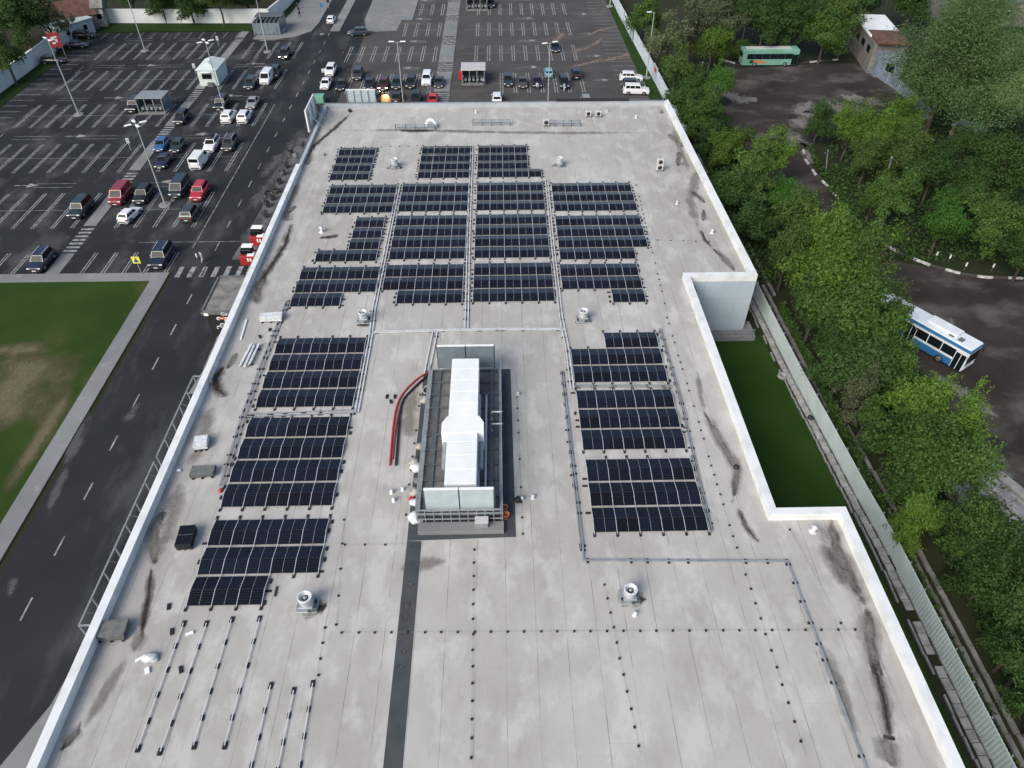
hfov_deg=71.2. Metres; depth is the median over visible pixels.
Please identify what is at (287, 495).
solar array
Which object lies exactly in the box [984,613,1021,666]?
tree
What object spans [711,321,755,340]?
notch paving
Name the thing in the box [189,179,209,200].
parked car
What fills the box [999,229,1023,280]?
tree
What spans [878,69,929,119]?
gate fence
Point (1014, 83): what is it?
willow tree
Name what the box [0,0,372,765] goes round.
road
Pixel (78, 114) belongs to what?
lamp post
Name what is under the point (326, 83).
parked car
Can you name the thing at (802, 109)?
yard dust
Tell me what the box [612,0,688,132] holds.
fence
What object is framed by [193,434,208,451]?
wrapped pallet
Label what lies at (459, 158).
solar array
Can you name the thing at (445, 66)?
road markings
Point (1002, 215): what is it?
tree
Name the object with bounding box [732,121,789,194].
tree
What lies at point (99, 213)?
walkway
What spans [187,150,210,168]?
parked van
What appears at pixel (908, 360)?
tree
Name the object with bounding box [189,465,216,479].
board pallet
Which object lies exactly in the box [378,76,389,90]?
parked car
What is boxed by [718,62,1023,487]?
dirt yard
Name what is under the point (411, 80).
parked car
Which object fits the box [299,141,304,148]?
planter tub
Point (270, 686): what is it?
bare mounting rail
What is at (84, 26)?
window
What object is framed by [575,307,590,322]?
roof fan
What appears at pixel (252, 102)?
parked car
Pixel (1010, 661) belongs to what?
tree
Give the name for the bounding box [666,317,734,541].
lightning conductor
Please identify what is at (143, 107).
trolley row
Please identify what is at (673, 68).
tree
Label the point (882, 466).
tree
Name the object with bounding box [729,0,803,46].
tree
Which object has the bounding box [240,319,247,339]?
loose rail
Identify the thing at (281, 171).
planter tub
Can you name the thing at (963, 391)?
yard dust
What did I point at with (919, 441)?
tree
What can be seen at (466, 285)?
cable tray
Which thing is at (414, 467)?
waste bag
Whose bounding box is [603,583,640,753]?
lightning conductor
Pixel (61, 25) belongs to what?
tree
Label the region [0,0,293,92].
site wall
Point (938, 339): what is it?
bus
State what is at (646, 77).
lamp post
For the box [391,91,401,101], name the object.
parked car
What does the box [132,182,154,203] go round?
parked car
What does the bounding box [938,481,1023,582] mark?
tree
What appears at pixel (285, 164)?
planter tub
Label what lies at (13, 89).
verge
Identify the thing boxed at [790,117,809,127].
yard dust
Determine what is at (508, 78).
parked car
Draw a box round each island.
[330,0,355,30]
[365,0,417,31]
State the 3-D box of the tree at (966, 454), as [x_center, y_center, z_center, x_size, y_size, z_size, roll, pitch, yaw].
[36.911,7.446,61.014,7.364,11.511,8.381,-21,47,-21]
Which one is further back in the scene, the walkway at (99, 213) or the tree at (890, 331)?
the walkway at (99, 213)
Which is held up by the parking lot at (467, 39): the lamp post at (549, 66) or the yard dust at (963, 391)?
the lamp post at (549, 66)
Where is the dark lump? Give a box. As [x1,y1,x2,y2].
[292,153,298,158]
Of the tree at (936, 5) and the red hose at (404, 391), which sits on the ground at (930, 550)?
the tree at (936, 5)
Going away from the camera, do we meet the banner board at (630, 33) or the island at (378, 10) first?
the banner board at (630, 33)
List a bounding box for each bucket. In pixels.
[503,504,507,510]
[503,511,509,519]
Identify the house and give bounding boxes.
[41,0,99,32]
[89,0,109,26]
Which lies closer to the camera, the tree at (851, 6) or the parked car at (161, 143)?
the parked car at (161, 143)
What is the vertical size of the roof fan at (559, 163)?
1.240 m
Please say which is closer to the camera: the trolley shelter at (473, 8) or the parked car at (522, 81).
the parked car at (522, 81)
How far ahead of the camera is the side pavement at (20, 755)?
50.11 m
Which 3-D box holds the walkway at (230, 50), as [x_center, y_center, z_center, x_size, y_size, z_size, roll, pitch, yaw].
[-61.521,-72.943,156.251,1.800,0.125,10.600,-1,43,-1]
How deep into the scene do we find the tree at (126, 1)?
168.24 m
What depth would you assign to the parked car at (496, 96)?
132.82 m
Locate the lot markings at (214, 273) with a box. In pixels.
[0,32,302,276]
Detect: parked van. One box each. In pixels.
[108,179,132,205]
[168,173,190,197]
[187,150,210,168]
[259,67,273,84]
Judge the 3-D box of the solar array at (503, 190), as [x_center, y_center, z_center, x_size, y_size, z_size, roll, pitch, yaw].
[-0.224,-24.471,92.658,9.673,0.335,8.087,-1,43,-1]
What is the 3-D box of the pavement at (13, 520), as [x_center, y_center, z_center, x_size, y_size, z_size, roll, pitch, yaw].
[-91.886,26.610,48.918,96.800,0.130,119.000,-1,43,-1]
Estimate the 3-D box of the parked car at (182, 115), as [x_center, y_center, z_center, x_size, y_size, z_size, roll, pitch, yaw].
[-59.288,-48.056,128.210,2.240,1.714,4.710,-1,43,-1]
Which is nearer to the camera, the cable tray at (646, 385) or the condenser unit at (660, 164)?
the cable tray at (646, 385)
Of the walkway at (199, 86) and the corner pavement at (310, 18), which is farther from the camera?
the corner pavement at (310, 18)
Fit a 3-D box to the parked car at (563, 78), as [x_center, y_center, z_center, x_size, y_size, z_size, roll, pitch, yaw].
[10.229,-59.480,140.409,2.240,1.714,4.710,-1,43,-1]
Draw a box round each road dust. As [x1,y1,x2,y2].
[7,578,17,594]
[47,469,68,509]
[64,416,90,462]
[123,403,139,421]
[241,219,261,242]
[244,56,259,66]
[248,183,269,208]
[260,153,283,176]
[267,139,296,186]
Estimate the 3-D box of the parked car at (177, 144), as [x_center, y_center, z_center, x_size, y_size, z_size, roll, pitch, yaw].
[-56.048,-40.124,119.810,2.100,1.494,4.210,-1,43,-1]
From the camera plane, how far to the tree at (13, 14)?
146.46 m
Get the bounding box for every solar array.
[183,514,333,611]
[218,413,352,511]
[251,335,368,410]
[286,265,383,308]
[312,215,388,263]
[320,183,399,214]
[328,146,378,181]
[380,262,467,305]
[386,214,469,261]
[395,182,470,213]
[415,145,473,179]
[470,212,551,259]
[470,261,556,304]
[473,181,547,211]
[474,144,543,178]
[547,181,638,212]
[552,213,649,261]
[555,261,648,304]
[568,330,670,384]
[571,387,687,453]
[582,455,712,536]
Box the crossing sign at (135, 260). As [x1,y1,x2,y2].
[131,256,141,273]
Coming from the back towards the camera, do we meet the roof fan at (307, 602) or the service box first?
the service box
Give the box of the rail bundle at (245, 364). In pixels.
[239,342,260,366]
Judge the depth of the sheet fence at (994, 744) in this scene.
59.63 m
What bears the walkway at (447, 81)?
on the parking lot at (467, 39)
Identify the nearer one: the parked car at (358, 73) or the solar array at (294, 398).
the solar array at (294, 398)
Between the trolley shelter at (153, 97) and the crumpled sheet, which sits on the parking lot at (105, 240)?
the trolley shelter at (153, 97)
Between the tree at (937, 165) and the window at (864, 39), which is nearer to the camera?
the tree at (937, 165)
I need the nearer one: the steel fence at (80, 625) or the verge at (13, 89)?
the steel fence at (80, 625)
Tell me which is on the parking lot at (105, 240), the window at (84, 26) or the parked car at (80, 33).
the parked car at (80, 33)
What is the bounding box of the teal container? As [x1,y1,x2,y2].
[314,93,324,103]
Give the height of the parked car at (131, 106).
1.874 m
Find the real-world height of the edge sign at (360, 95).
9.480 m
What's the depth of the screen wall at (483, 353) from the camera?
65.31 m
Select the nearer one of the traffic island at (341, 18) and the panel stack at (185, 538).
the panel stack at (185, 538)
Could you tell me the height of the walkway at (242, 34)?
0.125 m
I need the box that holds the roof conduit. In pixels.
[580,543,867,767]
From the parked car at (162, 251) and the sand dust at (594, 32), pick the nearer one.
the parked car at (162, 251)
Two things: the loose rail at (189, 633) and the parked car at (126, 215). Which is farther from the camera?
the parked car at (126, 215)
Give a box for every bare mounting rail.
[135,620,186,752]
[157,620,208,755]
[191,616,234,749]
[222,615,261,749]
[249,682,273,767]
[276,687,295,767]
[298,680,314,767]
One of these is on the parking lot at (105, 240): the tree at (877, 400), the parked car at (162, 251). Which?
the parked car at (162, 251)
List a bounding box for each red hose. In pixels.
[389,371,427,465]
[392,385,414,459]
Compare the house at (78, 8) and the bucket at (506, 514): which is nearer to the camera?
the bucket at (506, 514)
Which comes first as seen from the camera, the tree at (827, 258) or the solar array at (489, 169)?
the tree at (827, 258)
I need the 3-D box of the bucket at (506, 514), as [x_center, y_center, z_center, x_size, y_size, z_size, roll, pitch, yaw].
[-0.465,10.107,55.082,0.587,0.714,0.565,-1,43,-1]
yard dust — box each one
[720,92,750,103]
[741,96,756,101]
[773,132,808,147]
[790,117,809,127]
[794,100,815,117]
[800,143,814,162]
[826,100,865,114]
[837,94,883,105]
[919,307,954,325]
[934,374,997,416]
[980,451,1012,478]
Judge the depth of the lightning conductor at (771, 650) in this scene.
47.27 m
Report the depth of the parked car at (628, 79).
139.06 m
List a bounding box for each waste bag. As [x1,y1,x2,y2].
[407,457,418,465]
[407,487,416,497]
[407,511,423,524]
[409,462,418,472]
[409,498,417,506]
[415,443,420,449]
[419,395,430,403]
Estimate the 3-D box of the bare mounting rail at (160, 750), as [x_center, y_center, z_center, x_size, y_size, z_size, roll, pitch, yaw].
[-20.941,19.156,45.769,0.317,0.155,8.712,1,43,1]
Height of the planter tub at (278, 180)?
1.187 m
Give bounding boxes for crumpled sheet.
[140,652,158,662]
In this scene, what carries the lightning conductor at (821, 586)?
on the store building at (548, 696)
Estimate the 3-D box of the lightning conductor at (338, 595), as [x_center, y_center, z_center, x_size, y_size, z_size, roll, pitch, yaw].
[-12.455,13.583,51.806,0.177,0.100,9.398,-4,43,-5]
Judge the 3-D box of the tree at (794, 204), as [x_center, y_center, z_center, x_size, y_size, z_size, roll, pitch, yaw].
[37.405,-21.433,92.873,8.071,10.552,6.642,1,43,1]
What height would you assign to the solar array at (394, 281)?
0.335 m
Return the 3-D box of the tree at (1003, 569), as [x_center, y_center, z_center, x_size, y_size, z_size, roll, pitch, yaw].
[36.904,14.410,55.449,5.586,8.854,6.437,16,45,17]
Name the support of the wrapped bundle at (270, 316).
on the store building at (548, 696)
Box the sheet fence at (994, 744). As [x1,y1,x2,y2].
[753,281,1016,767]
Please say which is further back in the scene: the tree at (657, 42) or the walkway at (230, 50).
the walkway at (230, 50)
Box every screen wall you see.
[422,487,494,511]
[436,344,494,368]
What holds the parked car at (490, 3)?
on the parking lot at (467, 39)
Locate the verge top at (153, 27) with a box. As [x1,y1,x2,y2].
[95,23,252,31]
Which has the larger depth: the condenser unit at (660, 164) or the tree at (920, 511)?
the condenser unit at (660, 164)
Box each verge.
[0,32,94,106]
[606,0,662,99]
[872,563,970,767]
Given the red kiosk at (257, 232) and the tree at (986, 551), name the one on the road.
the red kiosk at (257, 232)
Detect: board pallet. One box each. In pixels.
[96,618,130,642]
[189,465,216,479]
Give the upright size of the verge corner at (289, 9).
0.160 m
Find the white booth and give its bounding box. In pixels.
[195,56,227,86]
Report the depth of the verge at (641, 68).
152.42 m
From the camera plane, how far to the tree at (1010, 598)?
52.42 m
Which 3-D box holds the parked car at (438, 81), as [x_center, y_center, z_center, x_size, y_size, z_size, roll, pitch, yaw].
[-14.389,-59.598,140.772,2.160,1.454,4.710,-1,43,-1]
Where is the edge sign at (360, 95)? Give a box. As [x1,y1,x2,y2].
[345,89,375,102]
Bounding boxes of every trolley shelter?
[134,90,173,114]
[459,62,485,84]
[466,0,487,10]
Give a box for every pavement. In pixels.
[0,272,169,561]
[0,679,65,767]
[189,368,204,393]
[253,0,331,39]
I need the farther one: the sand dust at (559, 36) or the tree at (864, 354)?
the sand dust at (559, 36)
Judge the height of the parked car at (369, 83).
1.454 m
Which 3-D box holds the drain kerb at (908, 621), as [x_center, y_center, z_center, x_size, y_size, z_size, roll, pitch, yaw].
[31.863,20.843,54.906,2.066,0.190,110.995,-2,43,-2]
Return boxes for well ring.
[777,372,786,379]
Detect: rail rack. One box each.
[395,124,434,130]
[472,119,509,125]
[549,120,580,126]
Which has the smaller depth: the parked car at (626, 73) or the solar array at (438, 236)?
the solar array at (438, 236)
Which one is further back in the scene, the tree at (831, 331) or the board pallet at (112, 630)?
the tree at (831, 331)
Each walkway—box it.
[45,253,74,273]
[84,195,111,225]
[129,142,154,169]
[165,103,192,125]
[195,83,205,88]
[221,42,240,58]
[237,31,248,37]
[434,72,451,91]
[439,45,454,61]
[443,22,457,35]
[446,3,459,14]
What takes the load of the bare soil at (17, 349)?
on the lawn at (73, 328)
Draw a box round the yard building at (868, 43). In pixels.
[847,14,909,77]
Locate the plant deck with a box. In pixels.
[415,361,503,534]
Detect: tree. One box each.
[0,0,54,51]
[0,27,27,84]
[17,0,75,51]
[118,0,143,8]
[143,0,177,22]
[172,0,213,23]
[193,0,235,24]
[230,0,259,8]
[622,0,666,43]
[642,8,694,78]
[659,39,707,94]
[661,69,722,119]
[670,0,717,63]
[675,87,723,150]
[691,22,735,73]
[692,118,758,168]
[697,0,734,24]
[699,56,736,99]
[703,0,752,57]
[706,122,757,172]
[708,165,758,216]
[712,0,760,39]
[726,38,755,57]
[727,188,775,246]
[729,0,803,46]
[729,137,780,205]
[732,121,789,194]
[759,0,799,42]
[762,180,823,245]
[765,168,813,216]
[768,210,812,291]
[769,126,798,189]
[772,0,829,45]
[774,223,886,331]
[790,265,836,343]
[792,268,917,367]
[797,201,909,276]
[798,96,839,144]
[800,334,907,411]
[802,2,871,63]
[811,313,858,381]
[816,0,865,51]
[830,357,884,426]
[831,98,878,161]
[840,213,900,279]
[847,130,898,184]
[854,397,979,510]
[854,405,909,479]
[855,388,885,439]
[857,99,915,142]
[858,0,889,13]
[858,186,880,225]
[863,166,926,229]
[866,0,1023,133]
[867,300,919,359]
[873,110,936,183]
[874,277,915,342]
[874,335,922,411]
[876,459,956,511]
[879,369,963,430]
[883,413,1013,495]
[883,486,944,558]
[889,92,928,143]
[891,0,934,31]
[897,137,985,205]
[921,185,975,255]
[924,0,1023,25]
[924,482,1017,560]
[926,161,999,215]
[932,536,1023,601]
[935,120,1005,165]
[937,375,995,446]
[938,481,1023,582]
[943,0,1023,88]
[945,19,1023,134]
[949,129,1023,199]
[958,188,1023,259]
[964,555,1023,655]
[972,513,1023,615]
[975,609,1023,672]
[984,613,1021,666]
[992,610,1023,689]
[994,647,1023,737]
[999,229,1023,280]
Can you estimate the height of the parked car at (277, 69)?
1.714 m
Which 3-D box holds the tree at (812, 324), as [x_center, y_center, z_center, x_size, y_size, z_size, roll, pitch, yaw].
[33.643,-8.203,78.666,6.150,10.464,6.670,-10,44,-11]
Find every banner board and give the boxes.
[45,32,66,57]
[629,26,633,38]
[653,63,658,82]
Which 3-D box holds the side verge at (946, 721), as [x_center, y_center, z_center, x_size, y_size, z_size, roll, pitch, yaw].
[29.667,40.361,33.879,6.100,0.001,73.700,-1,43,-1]
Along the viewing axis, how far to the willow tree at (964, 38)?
112.84 m
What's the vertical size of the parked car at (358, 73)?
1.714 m
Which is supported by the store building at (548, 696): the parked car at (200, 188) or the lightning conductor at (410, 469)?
the lightning conductor at (410, 469)
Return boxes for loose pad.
[178,665,182,673]
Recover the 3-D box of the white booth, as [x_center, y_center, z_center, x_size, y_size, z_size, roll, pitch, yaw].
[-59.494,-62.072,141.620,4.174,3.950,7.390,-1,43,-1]
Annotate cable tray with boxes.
[219,300,289,485]
[245,409,357,418]
[354,184,400,411]
[374,328,563,333]
[424,331,438,372]
[463,146,472,327]
[544,178,573,387]
[560,371,585,547]
[574,384,671,388]
[659,328,712,531]
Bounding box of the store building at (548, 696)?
[26,98,964,767]
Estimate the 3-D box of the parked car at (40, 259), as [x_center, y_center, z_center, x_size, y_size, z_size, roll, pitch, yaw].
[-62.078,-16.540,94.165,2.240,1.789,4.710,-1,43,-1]
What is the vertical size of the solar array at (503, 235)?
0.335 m
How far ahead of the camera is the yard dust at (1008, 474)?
68.41 m
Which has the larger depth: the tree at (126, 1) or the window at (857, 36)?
the tree at (126, 1)
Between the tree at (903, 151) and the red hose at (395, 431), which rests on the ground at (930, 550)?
the tree at (903, 151)
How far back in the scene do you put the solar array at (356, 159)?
99.31 m
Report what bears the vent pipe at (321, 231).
on the store building at (548, 696)
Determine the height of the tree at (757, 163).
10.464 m
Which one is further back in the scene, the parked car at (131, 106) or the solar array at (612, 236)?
the parked car at (131, 106)
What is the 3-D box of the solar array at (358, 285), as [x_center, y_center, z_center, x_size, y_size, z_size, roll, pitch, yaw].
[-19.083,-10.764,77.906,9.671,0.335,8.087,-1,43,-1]
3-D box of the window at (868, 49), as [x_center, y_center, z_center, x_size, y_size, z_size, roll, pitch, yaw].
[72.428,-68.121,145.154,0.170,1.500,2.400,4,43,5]
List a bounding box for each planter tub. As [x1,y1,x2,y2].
[260,209,267,217]
[262,188,269,196]
[262,199,269,207]
[267,192,274,200]
[271,185,279,193]
[275,176,281,184]
[278,167,285,175]
[282,161,288,168]
[287,149,293,156]
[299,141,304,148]
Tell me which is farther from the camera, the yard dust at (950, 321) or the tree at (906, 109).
the tree at (906, 109)
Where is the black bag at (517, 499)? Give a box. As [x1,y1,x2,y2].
[514,496,521,502]
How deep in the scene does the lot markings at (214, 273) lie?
119.82 m
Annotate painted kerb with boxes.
[798,59,837,63]
[801,145,1023,278]
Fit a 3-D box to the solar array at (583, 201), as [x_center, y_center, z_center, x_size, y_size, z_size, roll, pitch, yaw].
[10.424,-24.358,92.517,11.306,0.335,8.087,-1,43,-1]
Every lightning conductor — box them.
[316,626,325,684]
[335,519,344,625]
[340,628,856,633]
[402,394,420,539]
[470,549,474,758]
[516,384,523,534]
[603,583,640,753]
[636,184,667,314]
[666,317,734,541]
[736,547,805,754]
[789,529,849,637]
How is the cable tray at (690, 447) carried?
on the store building at (548, 696)
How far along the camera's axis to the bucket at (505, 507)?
55.62 m
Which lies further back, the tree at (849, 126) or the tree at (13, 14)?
the tree at (13, 14)
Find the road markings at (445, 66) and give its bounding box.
[19,0,632,620]
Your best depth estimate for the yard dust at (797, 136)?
122.68 m
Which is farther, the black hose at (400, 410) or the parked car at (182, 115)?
the parked car at (182, 115)
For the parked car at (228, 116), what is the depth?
127.10 m
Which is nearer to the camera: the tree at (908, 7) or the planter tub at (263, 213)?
the planter tub at (263, 213)
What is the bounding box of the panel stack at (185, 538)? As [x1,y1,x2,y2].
[174,525,197,550]
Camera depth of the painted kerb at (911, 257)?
94.10 m
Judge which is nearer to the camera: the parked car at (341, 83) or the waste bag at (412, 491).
the waste bag at (412, 491)
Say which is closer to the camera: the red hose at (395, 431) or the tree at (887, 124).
the red hose at (395, 431)
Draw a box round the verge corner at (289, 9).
[284,0,300,17]
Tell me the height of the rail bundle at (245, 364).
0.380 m
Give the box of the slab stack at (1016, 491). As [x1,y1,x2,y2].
[940,464,1023,537]
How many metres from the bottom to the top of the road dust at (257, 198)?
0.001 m
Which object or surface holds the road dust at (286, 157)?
on the road
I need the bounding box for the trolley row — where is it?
[141,104,146,111]
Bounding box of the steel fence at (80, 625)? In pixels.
[78,375,200,634]
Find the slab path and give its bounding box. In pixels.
[750,298,991,767]
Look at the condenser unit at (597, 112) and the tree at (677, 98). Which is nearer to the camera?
the condenser unit at (597, 112)
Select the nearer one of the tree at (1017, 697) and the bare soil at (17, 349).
the tree at (1017, 697)
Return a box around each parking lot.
[0,25,317,273]
[337,0,649,102]
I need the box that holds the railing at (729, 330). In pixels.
[710,329,755,336]
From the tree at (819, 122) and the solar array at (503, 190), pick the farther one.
the tree at (819, 122)
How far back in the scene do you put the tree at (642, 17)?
153.53 m
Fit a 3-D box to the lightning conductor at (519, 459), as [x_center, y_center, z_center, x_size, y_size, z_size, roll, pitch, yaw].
[0.605,5.412,60.596,0.185,0.100,18.532,-1,43,-1]
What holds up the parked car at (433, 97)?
on the parking lot at (467, 39)
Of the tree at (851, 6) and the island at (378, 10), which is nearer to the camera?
the tree at (851, 6)
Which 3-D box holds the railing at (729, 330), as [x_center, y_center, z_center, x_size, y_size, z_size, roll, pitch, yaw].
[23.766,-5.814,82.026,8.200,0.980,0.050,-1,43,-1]
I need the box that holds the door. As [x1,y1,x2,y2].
[886,63,893,73]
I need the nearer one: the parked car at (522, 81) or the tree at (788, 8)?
the parked car at (522, 81)
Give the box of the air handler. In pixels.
[441,358,500,487]
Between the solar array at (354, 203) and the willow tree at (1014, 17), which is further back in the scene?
the willow tree at (1014, 17)
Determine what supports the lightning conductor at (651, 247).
on the store building at (548, 696)
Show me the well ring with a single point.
(783, 377)
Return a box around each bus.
[738,46,800,66]
[881,291,984,371]
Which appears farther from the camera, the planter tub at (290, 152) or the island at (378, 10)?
the island at (378, 10)
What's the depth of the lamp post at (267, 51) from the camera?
153.54 m
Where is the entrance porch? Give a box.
[200,275,245,334]
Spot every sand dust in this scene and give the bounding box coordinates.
[550,31,566,42]
[568,37,604,52]
[569,57,624,67]
[586,26,617,35]
[600,51,664,61]
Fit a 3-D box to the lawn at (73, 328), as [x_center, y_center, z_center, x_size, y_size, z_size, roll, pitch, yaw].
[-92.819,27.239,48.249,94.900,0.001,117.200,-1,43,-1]
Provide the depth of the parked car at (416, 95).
133.66 m
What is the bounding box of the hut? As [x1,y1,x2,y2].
[948,119,983,138]
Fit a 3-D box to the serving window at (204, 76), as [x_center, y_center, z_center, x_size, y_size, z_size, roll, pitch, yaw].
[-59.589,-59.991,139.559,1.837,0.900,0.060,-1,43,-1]
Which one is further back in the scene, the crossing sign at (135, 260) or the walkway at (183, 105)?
the walkway at (183, 105)
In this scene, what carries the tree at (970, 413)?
on the ground at (930, 550)
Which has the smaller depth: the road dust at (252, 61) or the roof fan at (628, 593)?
the roof fan at (628, 593)
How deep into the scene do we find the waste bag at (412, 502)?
56.01 m
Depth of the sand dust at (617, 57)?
152.66 m
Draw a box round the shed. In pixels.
[45,16,95,39]
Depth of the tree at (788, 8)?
151.87 m
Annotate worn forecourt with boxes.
[232,138,307,259]
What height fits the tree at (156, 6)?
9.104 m
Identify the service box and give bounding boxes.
[475,516,487,527]
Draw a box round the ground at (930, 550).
[0,0,1023,767]
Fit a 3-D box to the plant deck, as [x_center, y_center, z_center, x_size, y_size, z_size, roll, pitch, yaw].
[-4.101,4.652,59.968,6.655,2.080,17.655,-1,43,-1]
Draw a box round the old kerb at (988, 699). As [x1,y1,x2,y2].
[697,154,1023,767]
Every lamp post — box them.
[42,37,83,116]
[124,119,171,207]
[128,0,148,51]
[196,39,227,112]
[256,0,271,52]
[388,41,405,101]
[542,41,557,100]
[643,11,654,78]
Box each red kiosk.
[239,243,256,265]
[249,225,265,245]
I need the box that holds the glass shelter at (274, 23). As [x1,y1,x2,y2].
[252,12,286,34]
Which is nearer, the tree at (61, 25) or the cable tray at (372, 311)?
the cable tray at (372, 311)
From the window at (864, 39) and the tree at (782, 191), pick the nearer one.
the tree at (782, 191)
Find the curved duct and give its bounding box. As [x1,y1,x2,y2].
[425,118,437,127]
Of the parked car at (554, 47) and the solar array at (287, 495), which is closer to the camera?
the solar array at (287, 495)
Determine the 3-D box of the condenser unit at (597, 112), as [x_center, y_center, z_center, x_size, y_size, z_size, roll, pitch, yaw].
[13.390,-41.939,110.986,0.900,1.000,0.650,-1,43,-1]
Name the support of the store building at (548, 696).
on the ground at (930, 550)
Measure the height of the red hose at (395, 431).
0.120 m
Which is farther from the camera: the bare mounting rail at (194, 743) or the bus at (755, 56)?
the bus at (755, 56)
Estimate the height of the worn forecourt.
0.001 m
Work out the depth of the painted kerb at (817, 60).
150.51 m
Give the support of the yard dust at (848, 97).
on the dirt yard at (989, 313)
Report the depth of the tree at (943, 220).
91.43 m
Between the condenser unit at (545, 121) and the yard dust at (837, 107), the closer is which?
the condenser unit at (545, 121)
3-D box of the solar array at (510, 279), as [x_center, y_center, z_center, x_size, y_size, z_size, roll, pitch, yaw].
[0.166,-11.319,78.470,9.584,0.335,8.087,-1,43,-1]
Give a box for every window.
[82,23,88,29]
[96,13,103,19]
[201,74,211,78]
[856,29,860,39]
[861,36,866,46]
[866,43,871,53]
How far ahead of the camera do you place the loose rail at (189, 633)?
48.20 m
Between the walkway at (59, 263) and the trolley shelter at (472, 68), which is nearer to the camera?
the walkway at (59, 263)
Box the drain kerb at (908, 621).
[749,295,995,767]
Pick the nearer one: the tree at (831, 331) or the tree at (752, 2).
the tree at (831, 331)
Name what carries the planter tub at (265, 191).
on the worn forecourt
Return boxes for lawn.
[0,281,148,523]
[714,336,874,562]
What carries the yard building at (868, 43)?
on the ground at (930, 550)
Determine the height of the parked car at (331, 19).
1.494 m
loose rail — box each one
[144,667,149,674]
[185,631,193,635]
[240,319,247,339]
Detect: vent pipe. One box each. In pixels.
[319,226,324,233]
[632,610,637,617]
[808,524,817,534]
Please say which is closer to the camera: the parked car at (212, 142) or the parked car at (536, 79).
the parked car at (212, 142)
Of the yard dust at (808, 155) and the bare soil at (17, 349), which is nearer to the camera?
the bare soil at (17, 349)
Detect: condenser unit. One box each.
[543,118,548,126]
[585,110,590,117]
[595,110,601,117]
[656,158,664,171]
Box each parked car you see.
[26,246,56,272]
[39,54,65,64]
[64,40,88,48]
[66,194,94,218]
[72,29,95,39]
[116,207,142,223]
[125,94,138,112]
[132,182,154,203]
[148,240,174,268]
[153,136,170,151]
[154,152,173,168]
[169,137,186,152]
[173,108,190,124]
[179,203,201,222]
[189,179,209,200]
[202,133,220,152]
[213,92,230,110]
[220,109,236,123]
[221,133,238,151]
[236,109,252,123]
[243,75,257,89]
[245,96,259,108]
[271,64,281,77]
[278,46,290,59]
[320,77,331,89]
[321,62,336,75]
[326,15,335,23]
[335,78,347,90]
[348,26,367,36]
[352,66,363,80]
[363,77,374,88]
[375,91,382,101]
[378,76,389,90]
[391,75,402,89]
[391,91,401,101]
[405,74,416,88]
[410,89,421,101]
[420,69,432,85]
[427,93,438,101]
[434,76,443,87]
[487,0,494,7]
[491,92,502,100]
[503,72,513,86]
[518,76,527,87]
[532,75,542,87]
[543,68,553,77]
[550,42,559,51]
[558,74,569,88]
[570,67,580,79]
[581,94,589,97]
[619,70,642,80]
[621,77,644,87]
[623,82,649,95]
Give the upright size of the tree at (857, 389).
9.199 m
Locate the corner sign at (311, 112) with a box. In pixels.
[304,94,332,131]
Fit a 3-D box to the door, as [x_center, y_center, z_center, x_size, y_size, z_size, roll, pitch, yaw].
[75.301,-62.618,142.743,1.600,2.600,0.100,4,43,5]
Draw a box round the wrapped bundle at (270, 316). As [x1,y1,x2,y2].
[259,312,282,322]
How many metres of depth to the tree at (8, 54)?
136.82 m
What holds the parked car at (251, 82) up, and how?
on the parking lot at (105, 240)
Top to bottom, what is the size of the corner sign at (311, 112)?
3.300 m
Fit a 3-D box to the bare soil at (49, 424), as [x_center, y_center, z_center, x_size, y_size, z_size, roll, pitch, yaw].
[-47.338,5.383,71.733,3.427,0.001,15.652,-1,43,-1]
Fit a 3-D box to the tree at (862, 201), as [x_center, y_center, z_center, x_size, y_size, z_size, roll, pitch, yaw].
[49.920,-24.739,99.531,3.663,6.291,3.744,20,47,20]
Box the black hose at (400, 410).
[395,374,427,465]
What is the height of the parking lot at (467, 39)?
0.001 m
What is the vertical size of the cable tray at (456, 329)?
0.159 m
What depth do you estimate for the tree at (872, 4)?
156.97 m
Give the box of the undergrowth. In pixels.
[660,63,1023,764]
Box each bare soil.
[0,343,45,356]
[0,356,71,424]
[8,393,68,486]
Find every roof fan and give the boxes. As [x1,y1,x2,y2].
[295,589,319,613]
[356,309,370,323]
[389,157,399,168]
[554,156,564,167]
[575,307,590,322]
[618,582,640,604]
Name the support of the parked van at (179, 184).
on the parking lot at (105, 240)
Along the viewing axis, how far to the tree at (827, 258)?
76.45 m
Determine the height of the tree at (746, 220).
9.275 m
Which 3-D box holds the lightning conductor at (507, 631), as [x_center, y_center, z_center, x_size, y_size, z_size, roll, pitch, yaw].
[6.065,16.724,48.385,35.331,0.100,0.152,0,43,0]
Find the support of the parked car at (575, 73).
on the parking lot at (467, 39)
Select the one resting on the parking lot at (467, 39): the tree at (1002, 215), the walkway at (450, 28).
the walkway at (450, 28)
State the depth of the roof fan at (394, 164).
98.31 m
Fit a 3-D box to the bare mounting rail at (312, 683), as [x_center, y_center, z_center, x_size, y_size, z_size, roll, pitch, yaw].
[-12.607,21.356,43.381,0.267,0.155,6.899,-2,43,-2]

